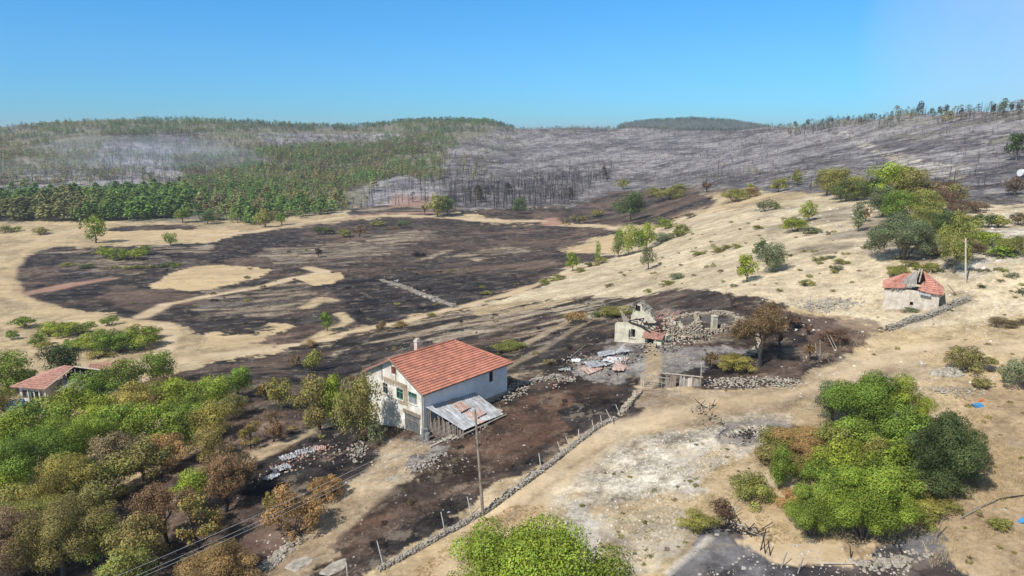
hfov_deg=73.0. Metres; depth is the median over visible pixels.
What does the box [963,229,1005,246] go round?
hill tree
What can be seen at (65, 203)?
pine tree
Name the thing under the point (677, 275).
slope shrub
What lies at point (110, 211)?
pine tree
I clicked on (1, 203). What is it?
pine tree
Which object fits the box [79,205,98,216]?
pine tree
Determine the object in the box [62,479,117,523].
scorched tree
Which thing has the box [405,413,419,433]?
garage door
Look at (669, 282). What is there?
slope shrub
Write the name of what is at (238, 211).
pine tree
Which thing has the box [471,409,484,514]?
utility pole
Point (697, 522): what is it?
orchard bush
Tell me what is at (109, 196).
pine tree
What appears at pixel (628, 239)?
slope tree
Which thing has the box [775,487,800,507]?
orchard bush
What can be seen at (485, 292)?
slope shrub
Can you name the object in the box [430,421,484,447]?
timber log
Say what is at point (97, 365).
garden shed
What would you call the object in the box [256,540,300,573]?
stone pile
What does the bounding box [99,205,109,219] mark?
pine tree
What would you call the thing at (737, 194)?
slope shrub
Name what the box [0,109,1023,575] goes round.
ground
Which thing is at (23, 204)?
pine tree
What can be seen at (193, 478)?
tree
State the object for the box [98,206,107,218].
pine tree
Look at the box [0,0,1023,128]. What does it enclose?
sky
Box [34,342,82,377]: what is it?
garden tree
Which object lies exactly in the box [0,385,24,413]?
garden tree
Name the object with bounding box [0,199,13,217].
pine tree
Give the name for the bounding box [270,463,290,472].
metal sheet
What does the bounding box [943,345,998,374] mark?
dry shrub
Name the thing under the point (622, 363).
rubble heap
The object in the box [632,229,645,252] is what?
slope tree
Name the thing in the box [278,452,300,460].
metal sheet
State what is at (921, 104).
crest tree
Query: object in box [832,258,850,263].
dry shrub
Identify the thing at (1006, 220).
hill tree
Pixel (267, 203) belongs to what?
pine tree
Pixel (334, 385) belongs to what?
fruit tree
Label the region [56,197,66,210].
pine tree
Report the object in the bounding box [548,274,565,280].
shrub
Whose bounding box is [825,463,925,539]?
orchard bush
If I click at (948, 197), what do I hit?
hill tree
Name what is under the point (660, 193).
slope shrub
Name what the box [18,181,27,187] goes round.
pine tree
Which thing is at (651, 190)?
slope shrub
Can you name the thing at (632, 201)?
tree
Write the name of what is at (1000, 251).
hill tree
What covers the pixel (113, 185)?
pine tree
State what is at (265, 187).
pine tree
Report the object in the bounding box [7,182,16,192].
pine tree
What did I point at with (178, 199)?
pine tree
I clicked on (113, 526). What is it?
scorched tree
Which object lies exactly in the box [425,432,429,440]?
steel barrel
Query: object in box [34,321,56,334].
walnut bush
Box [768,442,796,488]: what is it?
orchard bush
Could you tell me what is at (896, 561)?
stone pile
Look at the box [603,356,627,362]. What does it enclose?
metal sheet
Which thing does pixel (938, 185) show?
hill tree
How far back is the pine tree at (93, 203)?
397.72 m
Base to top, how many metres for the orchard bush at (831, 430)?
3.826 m
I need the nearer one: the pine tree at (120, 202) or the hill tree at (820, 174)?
the hill tree at (820, 174)
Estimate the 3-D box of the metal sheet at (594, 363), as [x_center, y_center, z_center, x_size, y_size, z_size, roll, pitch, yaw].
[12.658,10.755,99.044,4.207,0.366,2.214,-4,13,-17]
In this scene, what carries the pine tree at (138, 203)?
on the ground at (534, 243)
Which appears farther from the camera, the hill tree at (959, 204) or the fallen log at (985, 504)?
the hill tree at (959, 204)
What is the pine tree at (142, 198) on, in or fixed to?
on the ground at (534, 243)
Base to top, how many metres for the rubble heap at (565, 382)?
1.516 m
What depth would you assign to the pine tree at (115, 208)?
387.00 m
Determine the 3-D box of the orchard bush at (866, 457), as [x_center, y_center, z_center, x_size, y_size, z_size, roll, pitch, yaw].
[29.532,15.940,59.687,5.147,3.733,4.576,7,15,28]
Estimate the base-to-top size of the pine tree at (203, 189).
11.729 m
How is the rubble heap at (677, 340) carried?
on the ground at (534, 243)
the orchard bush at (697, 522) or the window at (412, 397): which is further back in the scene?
the window at (412, 397)
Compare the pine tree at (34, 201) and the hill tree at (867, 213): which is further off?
the pine tree at (34, 201)
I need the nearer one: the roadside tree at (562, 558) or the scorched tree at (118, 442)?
the roadside tree at (562, 558)
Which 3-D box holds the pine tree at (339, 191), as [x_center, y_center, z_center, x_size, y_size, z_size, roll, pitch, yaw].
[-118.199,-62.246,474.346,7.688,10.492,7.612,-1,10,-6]
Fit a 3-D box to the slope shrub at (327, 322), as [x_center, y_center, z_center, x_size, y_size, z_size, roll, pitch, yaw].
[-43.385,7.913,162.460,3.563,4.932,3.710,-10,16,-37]
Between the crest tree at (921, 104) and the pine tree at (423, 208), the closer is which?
the pine tree at (423, 208)
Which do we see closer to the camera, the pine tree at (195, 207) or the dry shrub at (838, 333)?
the dry shrub at (838, 333)
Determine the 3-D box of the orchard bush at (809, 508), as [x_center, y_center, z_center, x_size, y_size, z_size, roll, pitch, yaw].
[23.658,17.544,53.789,5.230,4.777,5.489,5,14,22]
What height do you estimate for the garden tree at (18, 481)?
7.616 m
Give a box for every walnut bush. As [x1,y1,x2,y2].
[5,329,19,339]
[6,316,38,327]
[26,333,50,345]
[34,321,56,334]
[35,341,52,348]
[43,321,86,336]
[61,337,86,347]
[67,329,115,351]
[70,321,97,332]
[85,350,114,358]
[90,328,141,352]
[99,315,118,324]
[111,322,162,347]
[139,325,162,335]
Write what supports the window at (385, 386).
in the white farmhouse
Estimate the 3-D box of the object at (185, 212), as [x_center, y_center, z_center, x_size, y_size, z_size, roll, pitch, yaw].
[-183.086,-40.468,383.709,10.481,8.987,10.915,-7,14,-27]
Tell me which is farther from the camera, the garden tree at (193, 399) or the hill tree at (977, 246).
the hill tree at (977, 246)
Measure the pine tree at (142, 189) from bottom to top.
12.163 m
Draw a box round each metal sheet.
[262,472,279,479]
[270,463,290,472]
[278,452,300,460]
[295,447,315,454]
[313,445,326,450]
[581,364,601,373]
[584,360,611,367]
[597,350,614,356]
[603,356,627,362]
[612,360,626,370]
[615,345,629,352]
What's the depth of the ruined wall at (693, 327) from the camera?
102.94 m
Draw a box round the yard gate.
[640,372,668,387]
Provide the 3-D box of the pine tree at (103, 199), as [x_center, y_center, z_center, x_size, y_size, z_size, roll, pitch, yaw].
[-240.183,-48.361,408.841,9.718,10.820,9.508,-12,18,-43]
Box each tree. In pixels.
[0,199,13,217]
[0,201,6,217]
[0,348,34,390]
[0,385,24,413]
[0,400,73,447]
[0,405,41,443]
[0,423,83,488]
[0,436,33,501]
[0,481,50,509]
[0,493,68,544]
[0,504,45,575]
[1,493,114,575]
[5,198,21,219]
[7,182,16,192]
[14,196,28,213]
[16,189,31,195]
[16,369,38,384]
[16,451,102,509]
[17,201,28,213]
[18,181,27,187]
[24,201,33,216]
[29,199,40,216]
[29,382,98,425]
[29,411,119,464]
[34,201,48,218]
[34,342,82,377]
[35,199,60,220]
[50,187,59,193]
[51,201,66,220]
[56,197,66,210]
[59,199,69,211]
[59,457,134,501]
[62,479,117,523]
[64,184,74,191]
[64,511,129,565]
[65,202,75,211]
[66,205,81,220]
[67,369,123,408]
[70,206,84,220]
[74,194,82,201]
[74,395,120,417]
[76,202,86,218]
[78,202,96,219]
[78,213,108,242]
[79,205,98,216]
[85,189,95,198]
[85,401,142,444]
[86,430,153,467]
[89,187,100,194]
[90,200,100,207]
[93,540,158,575]
[94,192,104,203]
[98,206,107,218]
[98,357,143,396]
[99,197,108,205]
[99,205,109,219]
[99,436,174,481]
[100,511,172,570]
[103,199,113,218]
[103,205,117,219]
[105,194,115,202]
[105,379,160,415]
[106,203,119,219]
[108,183,116,188]
[108,206,120,220]
[113,191,125,203]
[115,201,125,218]
[119,398,182,442]
[121,204,135,218]
[121,479,200,543]
[122,188,132,194]
[124,190,139,202]
[125,196,133,207]
[125,201,138,218]
[132,349,177,384]
[133,200,144,218]
[136,187,149,196]
[137,373,189,403]
[138,196,155,216]
[141,181,146,190]
[142,430,189,470]
[143,199,158,218]
[147,376,201,408]
[149,178,160,185]
[152,401,207,442]
[153,201,166,216]
[155,195,165,203]
[156,203,172,217]
[159,192,168,201]
[159,198,181,216]
[166,390,217,418]
[167,190,173,197]
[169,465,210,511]
[171,538,262,575]
[173,489,229,550]
[175,195,192,209]
[179,195,194,208]
[181,188,193,199]
[184,399,236,441]
[184,426,225,463]
[188,373,233,408]
[193,202,203,215]
[194,196,204,208]
[197,187,210,196]
[199,193,207,205]
[200,452,257,512]
[203,438,243,476]
[211,195,220,203]
[215,392,248,419]
[216,199,225,209]
[218,201,228,212]
[218,365,253,393]
[231,204,243,219]
[235,205,242,220]
[235,452,258,486]
[236,420,259,447]
[238,198,246,206]
[241,206,254,222]
[242,201,252,211]
[249,192,257,202]
[249,207,258,219]
[252,181,263,192]
[254,193,265,204]
[255,383,269,399]
[258,186,274,196]
[261,205,270,215]
[261,410,284,441]
[264,193,274,201]
[264,201,274,213]
[264,377,294,409]
[274,203,283,212]
[280,196,287,210]
[284,198,297,213]
[285,187,293,199]
[289,371,332,430]
[296,203,308,215]
[302,197,309,209]
[308,197,316,210]
[316,198,325,211]
[316,373,351,427]
[327,191,343,205]
[330,369,382,440]
[337,190,344,203]
[341,379,366,414]
[367,178,378,188]
[421,203,427,214]
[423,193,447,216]
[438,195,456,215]
[446,513,550,575]
[473,185,480,198]
[476,189,483,199]
[476,516,573,575]
[494,511,636,575]
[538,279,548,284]
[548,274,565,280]
[565,187,573,199]
[565,251,580,269]
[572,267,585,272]
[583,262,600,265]
[594,241,600,260]
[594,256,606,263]
[599,166,607,175]
[610,228,624,256]
[611,190,646,221]
[619,222,638,254]
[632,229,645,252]
[638,220,656,247]
[640,246,657,268]
[700,349,717,369]
[725,290,738,308]
[727,298,790,366]
[736,253,760,281]
[752,239,766,256]
[755,242,788,271]
[773,318,792,358]
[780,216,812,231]
[786,313,802,326]
[797,200,818,220]
[800,227,823,233]
[804,340,815,361]
[812,168,841,195]
[822,166,865,199]
[827,179,859,201]
[840,175,873,199]
[850,200,867,231]
[851,177,887,201]
[860,208,871,220]
[863,160,921,191]
[864,210,943,259]
[866,184,897,217]
[880,188,923,217]
[887,166,933,202]
[907,213,930,223]
[908,188,943,207]
[908,198,949,218]
[916,101,924,111]
[916,241,949,256]
[919,221,943,242]
[920,181,947,190]
[920,261,939,271]
[924,187,964,209]
[926,210,966,241]
[929,211,956,223]
[933,209,983,273]
[941,180,956,198]
[942,181,970,201]
[944,200,981,212]
[960,215,984,224]
[961,239,990,252]
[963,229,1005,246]
[965,200,990,210]
[971,213,1001,226]
[985,245,1018,257]
[987,215,1014,226]
[994,234,1023,254]
[1000,99,1008,109]
[1001,176,1023,194]
[1003,131,1023,159]
[1008,213,1023,225]
[1015,99,1023,109]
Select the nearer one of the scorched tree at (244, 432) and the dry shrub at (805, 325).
the scorched tree at (244, 432)
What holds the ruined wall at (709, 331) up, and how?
on the ground at (534, 243)
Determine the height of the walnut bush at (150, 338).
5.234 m
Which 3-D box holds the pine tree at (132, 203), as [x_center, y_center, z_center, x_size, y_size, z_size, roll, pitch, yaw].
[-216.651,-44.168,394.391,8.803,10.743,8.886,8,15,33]
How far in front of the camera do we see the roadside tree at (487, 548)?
47.03 m
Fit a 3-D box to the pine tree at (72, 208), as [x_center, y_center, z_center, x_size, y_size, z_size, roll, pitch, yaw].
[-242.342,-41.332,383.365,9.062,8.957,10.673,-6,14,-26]
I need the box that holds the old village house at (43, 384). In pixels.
[10,365,112,403]
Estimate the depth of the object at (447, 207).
400.77 m
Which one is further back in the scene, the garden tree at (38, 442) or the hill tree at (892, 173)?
the hill tree at (892, 173)
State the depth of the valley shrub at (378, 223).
370.52 m
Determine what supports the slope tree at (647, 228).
on the ground at (534, 243)
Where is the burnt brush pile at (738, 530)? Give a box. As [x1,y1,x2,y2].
[714,516,772,537]
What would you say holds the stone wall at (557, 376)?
on the ground at (534, 243)
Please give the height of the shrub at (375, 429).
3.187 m
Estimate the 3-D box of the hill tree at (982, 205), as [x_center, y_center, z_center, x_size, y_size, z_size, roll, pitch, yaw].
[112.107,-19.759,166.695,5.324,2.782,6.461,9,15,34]
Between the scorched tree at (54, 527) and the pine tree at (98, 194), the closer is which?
the scorched tree at (54, 527)
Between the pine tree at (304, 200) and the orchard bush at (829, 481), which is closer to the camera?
the orchard bush at (829, 481)
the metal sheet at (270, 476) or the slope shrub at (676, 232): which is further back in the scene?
the slope shrub at (676, 232)
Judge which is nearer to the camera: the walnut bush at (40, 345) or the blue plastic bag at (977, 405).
the blue plastic bag at (977, 405)
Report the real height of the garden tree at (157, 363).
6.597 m
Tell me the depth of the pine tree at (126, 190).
460.92 m
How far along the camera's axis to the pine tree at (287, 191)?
490.37 m
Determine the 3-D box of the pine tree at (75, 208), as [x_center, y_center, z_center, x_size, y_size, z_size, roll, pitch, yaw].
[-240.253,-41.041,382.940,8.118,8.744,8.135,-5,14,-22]
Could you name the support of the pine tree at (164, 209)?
on the ground at (534, 243)
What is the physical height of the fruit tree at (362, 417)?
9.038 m
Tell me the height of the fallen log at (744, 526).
0.530 m
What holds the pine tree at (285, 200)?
on the ground at (534, 243)
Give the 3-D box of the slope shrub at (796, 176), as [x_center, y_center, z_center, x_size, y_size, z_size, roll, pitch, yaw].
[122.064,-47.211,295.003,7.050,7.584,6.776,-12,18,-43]
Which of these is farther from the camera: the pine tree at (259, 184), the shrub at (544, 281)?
the pine tree at (259, 184)
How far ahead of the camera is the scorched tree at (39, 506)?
68.60 m
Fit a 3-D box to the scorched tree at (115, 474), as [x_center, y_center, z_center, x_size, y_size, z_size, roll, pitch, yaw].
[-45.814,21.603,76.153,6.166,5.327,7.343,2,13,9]
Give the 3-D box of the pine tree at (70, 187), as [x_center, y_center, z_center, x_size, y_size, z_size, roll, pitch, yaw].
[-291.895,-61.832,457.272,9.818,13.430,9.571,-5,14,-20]
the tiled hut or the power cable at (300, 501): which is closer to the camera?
the power cable at (300, 501)
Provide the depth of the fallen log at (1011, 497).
56.36 m
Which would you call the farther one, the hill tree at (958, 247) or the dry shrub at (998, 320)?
the hill tree at (958, 247)
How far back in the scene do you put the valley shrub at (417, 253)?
276.77 m
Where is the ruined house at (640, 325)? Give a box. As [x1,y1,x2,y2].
[614,300,683,344]
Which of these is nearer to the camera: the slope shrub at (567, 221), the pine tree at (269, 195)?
the slope shrub at (567, 221)
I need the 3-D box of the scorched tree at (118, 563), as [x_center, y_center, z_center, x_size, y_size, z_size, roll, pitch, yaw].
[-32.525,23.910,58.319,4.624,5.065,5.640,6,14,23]
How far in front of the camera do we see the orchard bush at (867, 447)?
61.29 m
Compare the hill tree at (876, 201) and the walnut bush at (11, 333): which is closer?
the walnut bush at (11, 333)
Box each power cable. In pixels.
[120,411,469,574]
[139,415,470,574]
[145,420,470,575]
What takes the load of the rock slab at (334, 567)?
on the ground at (534, 243)
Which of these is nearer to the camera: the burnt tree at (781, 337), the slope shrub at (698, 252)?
the burnt tree at (781, 337)
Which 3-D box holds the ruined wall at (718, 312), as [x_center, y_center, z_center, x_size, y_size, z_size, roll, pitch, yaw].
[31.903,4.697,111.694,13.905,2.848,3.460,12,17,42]
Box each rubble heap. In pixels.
[259,438,357,480]
[345,438,368,462]
[544,352,591,389]
[579,353,642,375]
[632,340,692,354]
[664,334,712,344]
[685,399,762,444]
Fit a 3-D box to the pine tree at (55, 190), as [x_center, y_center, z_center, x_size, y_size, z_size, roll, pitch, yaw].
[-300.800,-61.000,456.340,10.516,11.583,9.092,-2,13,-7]
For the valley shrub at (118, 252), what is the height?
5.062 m
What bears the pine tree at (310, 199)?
on the ground at (534, 243)
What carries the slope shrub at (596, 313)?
on the ground at (534, 243)
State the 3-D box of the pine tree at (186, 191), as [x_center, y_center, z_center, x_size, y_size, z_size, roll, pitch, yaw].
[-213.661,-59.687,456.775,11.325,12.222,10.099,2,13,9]
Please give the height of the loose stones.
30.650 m
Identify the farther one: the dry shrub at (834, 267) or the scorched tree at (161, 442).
the dry shrub at (834, 267)
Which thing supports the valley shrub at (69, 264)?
on the ground at (534, 243)
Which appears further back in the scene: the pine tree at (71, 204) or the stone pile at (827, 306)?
the pine tree at (71, 204)
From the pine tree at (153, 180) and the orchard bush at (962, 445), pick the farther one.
the pine tree at (153, 180)
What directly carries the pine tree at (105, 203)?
on the ground at (534, 243)
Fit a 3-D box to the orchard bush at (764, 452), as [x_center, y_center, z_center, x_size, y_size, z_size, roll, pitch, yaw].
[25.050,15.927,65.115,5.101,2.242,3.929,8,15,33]
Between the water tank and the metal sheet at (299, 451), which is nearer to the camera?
the metal sheet at (299, 451)
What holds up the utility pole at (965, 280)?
on the ground at (534, 243)
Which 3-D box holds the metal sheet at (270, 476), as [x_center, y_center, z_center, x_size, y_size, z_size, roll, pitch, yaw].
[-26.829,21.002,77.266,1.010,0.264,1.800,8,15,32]
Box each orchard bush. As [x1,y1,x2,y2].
[675,507,722,532]
[708,496,735,518]
[727,470,780,511]
[754,443,803,470]
[755,425,800,453]
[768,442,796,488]
[769,424,835,459]
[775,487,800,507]
[781,481,845,536]
[788,456,815,477]
[796,457,848,488]
[806,435,867,479]
[808,419,857,452]
[811,378,851,421]
[818,471,854,518]
[819,368,914,437]
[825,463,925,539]
[826,417,881,451]
[828,452,886,485]
[852,372,941,424]
[854,436,912,465]
[865,451,904,492]
[866,433,922,487]
[872,464,927,508]
[875,409,906,438]
[881,406,936,466]
[894,501,943,532]
[895,487,964,520]
[903,407,994,500]
[905,458,973,498]
[940,458,983,485]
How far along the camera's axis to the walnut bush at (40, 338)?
155.19 m
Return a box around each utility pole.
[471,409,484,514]
[962,238,968,283]
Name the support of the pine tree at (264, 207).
on the ground at (534, 243)
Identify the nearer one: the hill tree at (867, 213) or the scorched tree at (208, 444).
the scorched tree at (208, 444)
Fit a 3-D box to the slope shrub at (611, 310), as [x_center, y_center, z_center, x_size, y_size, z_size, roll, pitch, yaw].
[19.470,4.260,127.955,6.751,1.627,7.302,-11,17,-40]
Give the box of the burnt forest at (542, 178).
[0,102,1023,222]
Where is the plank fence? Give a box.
[665,372,702,387]
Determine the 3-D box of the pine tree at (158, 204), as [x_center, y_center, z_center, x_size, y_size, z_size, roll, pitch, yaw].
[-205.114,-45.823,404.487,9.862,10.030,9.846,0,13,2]
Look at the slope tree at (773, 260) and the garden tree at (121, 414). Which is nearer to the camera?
the garden tree at (121, 414)
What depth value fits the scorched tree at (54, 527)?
61.47 m
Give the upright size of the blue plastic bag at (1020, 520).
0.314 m
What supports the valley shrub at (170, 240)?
on the ground at (534, 243)
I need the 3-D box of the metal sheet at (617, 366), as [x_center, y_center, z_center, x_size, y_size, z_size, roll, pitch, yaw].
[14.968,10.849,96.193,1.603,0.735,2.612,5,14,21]
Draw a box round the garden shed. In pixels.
[88,360,127,378]
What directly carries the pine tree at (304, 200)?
on the ground at (534, 243)
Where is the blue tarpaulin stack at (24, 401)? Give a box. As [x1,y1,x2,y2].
[5,398,26,410]
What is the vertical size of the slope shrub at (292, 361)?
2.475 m
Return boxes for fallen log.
[730,521,759,530]
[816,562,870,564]
[960,507,980,518]
[972,498,998,510]
[999,495,1023,499]
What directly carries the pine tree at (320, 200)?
on the ground at (534, 243)
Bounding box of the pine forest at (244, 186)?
[0,98,1022,224]
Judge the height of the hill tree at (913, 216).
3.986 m
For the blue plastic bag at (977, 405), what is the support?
on the ground at (534, 243)
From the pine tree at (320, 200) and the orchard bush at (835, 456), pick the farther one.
the pine tree at (320, 200)
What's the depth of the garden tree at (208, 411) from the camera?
89.53 m
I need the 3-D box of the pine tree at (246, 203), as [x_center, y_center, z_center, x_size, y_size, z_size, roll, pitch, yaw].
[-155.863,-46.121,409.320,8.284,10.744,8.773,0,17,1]
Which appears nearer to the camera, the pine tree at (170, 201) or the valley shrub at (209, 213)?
the valley shrub at (209, 213)
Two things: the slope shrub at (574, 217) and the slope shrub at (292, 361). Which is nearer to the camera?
the slope shrub at (292, 361)
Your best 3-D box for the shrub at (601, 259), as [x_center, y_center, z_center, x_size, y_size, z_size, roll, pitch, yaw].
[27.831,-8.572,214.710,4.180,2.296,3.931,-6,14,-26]
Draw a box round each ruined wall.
[665,321,702,338]
[671,310,745,322]
[694,311,703,334]
[701,319,737,336]
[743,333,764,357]
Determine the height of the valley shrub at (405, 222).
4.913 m
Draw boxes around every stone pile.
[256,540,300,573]
[398,452,447,475]
[437,423,488,443]
[495,380,533,403]
[706,375,807,388]
[790,294,865,312]
[844,548,933,572]
[919,385,985,396]
[928,367,966,377]
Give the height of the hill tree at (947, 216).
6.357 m
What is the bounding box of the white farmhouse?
[360,338,512,433]
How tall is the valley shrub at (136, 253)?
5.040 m
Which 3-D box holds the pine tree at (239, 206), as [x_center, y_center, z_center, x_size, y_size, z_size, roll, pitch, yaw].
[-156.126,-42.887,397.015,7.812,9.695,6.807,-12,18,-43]
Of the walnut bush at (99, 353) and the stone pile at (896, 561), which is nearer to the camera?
the stone pile at (896, 561)
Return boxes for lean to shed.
[426,392,506,437]
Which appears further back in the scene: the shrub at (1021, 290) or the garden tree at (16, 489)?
the shrub at (1021, 290)
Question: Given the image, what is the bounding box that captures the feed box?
[421,427,428,437]
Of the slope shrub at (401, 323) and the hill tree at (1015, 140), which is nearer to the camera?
the slope shrub at (401, 323)
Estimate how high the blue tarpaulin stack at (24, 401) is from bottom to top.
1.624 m
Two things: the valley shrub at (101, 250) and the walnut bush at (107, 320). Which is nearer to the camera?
the walnut bush at (107, 320)
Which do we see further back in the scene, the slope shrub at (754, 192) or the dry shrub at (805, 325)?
the slope shrub at (754, 192)
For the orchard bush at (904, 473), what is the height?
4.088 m
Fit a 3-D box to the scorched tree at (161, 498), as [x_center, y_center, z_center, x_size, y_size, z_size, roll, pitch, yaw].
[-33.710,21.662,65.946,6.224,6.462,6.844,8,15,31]
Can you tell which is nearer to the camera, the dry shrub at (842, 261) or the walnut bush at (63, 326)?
the dry shrub at (842, 261)
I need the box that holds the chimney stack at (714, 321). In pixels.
[710,315,717,328]
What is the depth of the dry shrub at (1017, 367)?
75.19 m
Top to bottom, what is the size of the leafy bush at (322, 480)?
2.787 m
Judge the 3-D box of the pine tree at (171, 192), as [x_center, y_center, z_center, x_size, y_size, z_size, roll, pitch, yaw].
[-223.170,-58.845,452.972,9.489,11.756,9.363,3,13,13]
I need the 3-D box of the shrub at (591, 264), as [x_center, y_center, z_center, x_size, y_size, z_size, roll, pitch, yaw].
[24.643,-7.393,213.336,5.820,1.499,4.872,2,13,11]
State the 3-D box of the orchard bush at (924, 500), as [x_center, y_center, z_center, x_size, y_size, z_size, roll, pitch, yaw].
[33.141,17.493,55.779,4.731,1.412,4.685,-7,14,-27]
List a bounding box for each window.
[22,390,27,397]
[382,382,387,395]
[395,387,403,401]
[407,391,416,405]
[489,371,492,381]
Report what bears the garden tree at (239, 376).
on the ground at (534, 243)
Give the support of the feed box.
on the ground at (534, 243)
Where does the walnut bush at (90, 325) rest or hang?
on the ground at (534, 243)
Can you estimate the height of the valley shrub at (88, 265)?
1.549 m
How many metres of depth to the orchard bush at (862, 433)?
65.12 m
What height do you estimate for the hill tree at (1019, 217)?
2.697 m
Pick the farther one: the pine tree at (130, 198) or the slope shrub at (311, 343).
the pine tree at (130, 198)
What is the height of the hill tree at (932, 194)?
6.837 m
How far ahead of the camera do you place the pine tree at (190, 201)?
425.94 m
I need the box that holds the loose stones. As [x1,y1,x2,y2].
[182,206,1017,575]
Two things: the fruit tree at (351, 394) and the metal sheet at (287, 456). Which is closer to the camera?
the metal sheet at (287, 456)
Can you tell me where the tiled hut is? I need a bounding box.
[882,269,943,309]
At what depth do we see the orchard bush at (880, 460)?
58.58 m
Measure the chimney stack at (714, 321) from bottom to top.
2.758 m
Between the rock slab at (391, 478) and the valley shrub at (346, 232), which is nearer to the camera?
the rock slab at (391, 478)
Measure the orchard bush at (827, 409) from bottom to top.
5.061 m
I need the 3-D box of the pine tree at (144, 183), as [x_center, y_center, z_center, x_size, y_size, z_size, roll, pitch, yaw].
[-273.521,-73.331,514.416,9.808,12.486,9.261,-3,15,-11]
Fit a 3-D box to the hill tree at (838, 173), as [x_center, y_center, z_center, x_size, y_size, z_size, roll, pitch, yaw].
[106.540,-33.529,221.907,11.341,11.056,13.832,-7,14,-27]
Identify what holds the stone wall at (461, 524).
on the ground at (534, 243)
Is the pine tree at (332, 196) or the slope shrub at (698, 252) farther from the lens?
the pine tree at (332, 196)
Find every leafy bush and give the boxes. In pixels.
[258,482,327,542]
[262,489,285,509]
[306,473,344,501]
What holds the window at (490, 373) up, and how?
in the white farmhouse
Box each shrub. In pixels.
[0,226,15,232]
[31,227,52,233]
[59,262,75,266]
[78,263,94,267]
[91,247,114,257]
[105,248,127,259]
[119,248,149,259]
[132,264,144,268]
[137,245,152,251]
[161,232,177,245]
[166,262,181,267]
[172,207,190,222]
[199,210,218,223]
[252,209,274,226]
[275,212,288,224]
[287,354,299,365]
[301,339,317,346]
[301,349,322,369]
[312,226,325,233]
[315,247,322,256]
[318,311,332,330]
[322,227,336,233]
[335,228,352,236]
[347,374,356,383]
[351,224,367,237]
[367,421,387,445]
[370,221,386,224]
[375,320,385,329]
[391,320,407,327]
[397,220,410,228]
[411,251,425,255]
[479,290,492,294]
[491,339,527,351]
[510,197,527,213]
[545,359,556,364]
[561,219,571,224]
[563,311,588,322]
[570,215,587,223]
[589,311,608,316]
[591,210,602,215]
[600,305,633,316]
[617,179,629,189]
[645,187,659,195]
[650,232,673,242]
[651,216,666,224]
[652,187,684,199]
[655,218,673,228]
[659,280,674,285]
[668,229,689,236]
[669,272,683,278]
[671,183,687,189]
[674,224,691,230]
[683,213,695,217]
[689,250,706,254]
[702,181,711,191]
[709,245,729,249]
[710,249,722,252]
[716,352,758,371]
[720,188,750,201]
[726,243,742,248]
[745,186,760,196]
[753,225,763,229]
[756,198,776,210]
[769,177,791,191]
[771,203,782,208]
[789,169,806,184]
[798,279,815,285]
[803,323,813,333]
[812,256,827,260]
[816,328,854,343]
[829,265,843,270]
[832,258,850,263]
[886,265,912,275]
[899,260,926,268]
[901,307,919,311]
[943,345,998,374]
[971,377,996,387]
[986,516,1014,531]
[987,316,1020,327]
[997,356,1023,389]
[1003,272,1018,277]
[1014,288,1023,294]
[1015,318,1023,324]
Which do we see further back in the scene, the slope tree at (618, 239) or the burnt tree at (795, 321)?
the slope tree at (618, 239)
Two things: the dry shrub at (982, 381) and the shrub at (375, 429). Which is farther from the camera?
the shrub at (375, 429)
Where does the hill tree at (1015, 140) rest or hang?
on the ground at (534, 243)
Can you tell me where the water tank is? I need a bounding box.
[1017,169,1023,175]
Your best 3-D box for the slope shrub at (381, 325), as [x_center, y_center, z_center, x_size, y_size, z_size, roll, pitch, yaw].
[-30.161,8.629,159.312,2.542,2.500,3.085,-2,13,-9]
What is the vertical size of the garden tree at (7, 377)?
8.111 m
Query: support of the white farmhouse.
on the ground at (534, 243)
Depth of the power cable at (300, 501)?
57.05 m
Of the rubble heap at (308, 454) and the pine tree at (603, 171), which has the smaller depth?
the rubble heap at (308, 454)
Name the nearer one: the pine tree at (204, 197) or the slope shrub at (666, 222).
the slope shrub at (666, 222)
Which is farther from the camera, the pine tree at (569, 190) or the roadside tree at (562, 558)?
the pine tree at (569, 190)
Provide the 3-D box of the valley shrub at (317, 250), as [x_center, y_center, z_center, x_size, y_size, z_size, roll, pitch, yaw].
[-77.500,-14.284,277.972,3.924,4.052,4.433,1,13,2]
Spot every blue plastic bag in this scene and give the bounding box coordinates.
[971,402,983,407]
[1017,516,1023,522]
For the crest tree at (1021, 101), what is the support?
on the ground at (534, 243)
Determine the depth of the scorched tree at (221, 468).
70.57 m
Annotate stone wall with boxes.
[377,416,616,572]
[379,279,457,306]
[525,373,575,384]
[617,389,641,415]
[884,296,971,331]
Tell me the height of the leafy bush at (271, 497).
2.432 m
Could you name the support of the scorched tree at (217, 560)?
on the ground at (534, 243)
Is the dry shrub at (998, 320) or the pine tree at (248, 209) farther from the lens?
the pine tree at (248, 209)
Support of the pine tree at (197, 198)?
on the ground at (534, 243)
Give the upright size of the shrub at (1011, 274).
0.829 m
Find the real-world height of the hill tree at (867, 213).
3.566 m
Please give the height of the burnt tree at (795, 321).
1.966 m
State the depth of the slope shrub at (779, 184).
285.17 m
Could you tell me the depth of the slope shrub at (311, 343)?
148.77 m
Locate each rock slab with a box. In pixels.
[284,556,311,570]
[319,558,345,575]
[386,476,397,480]

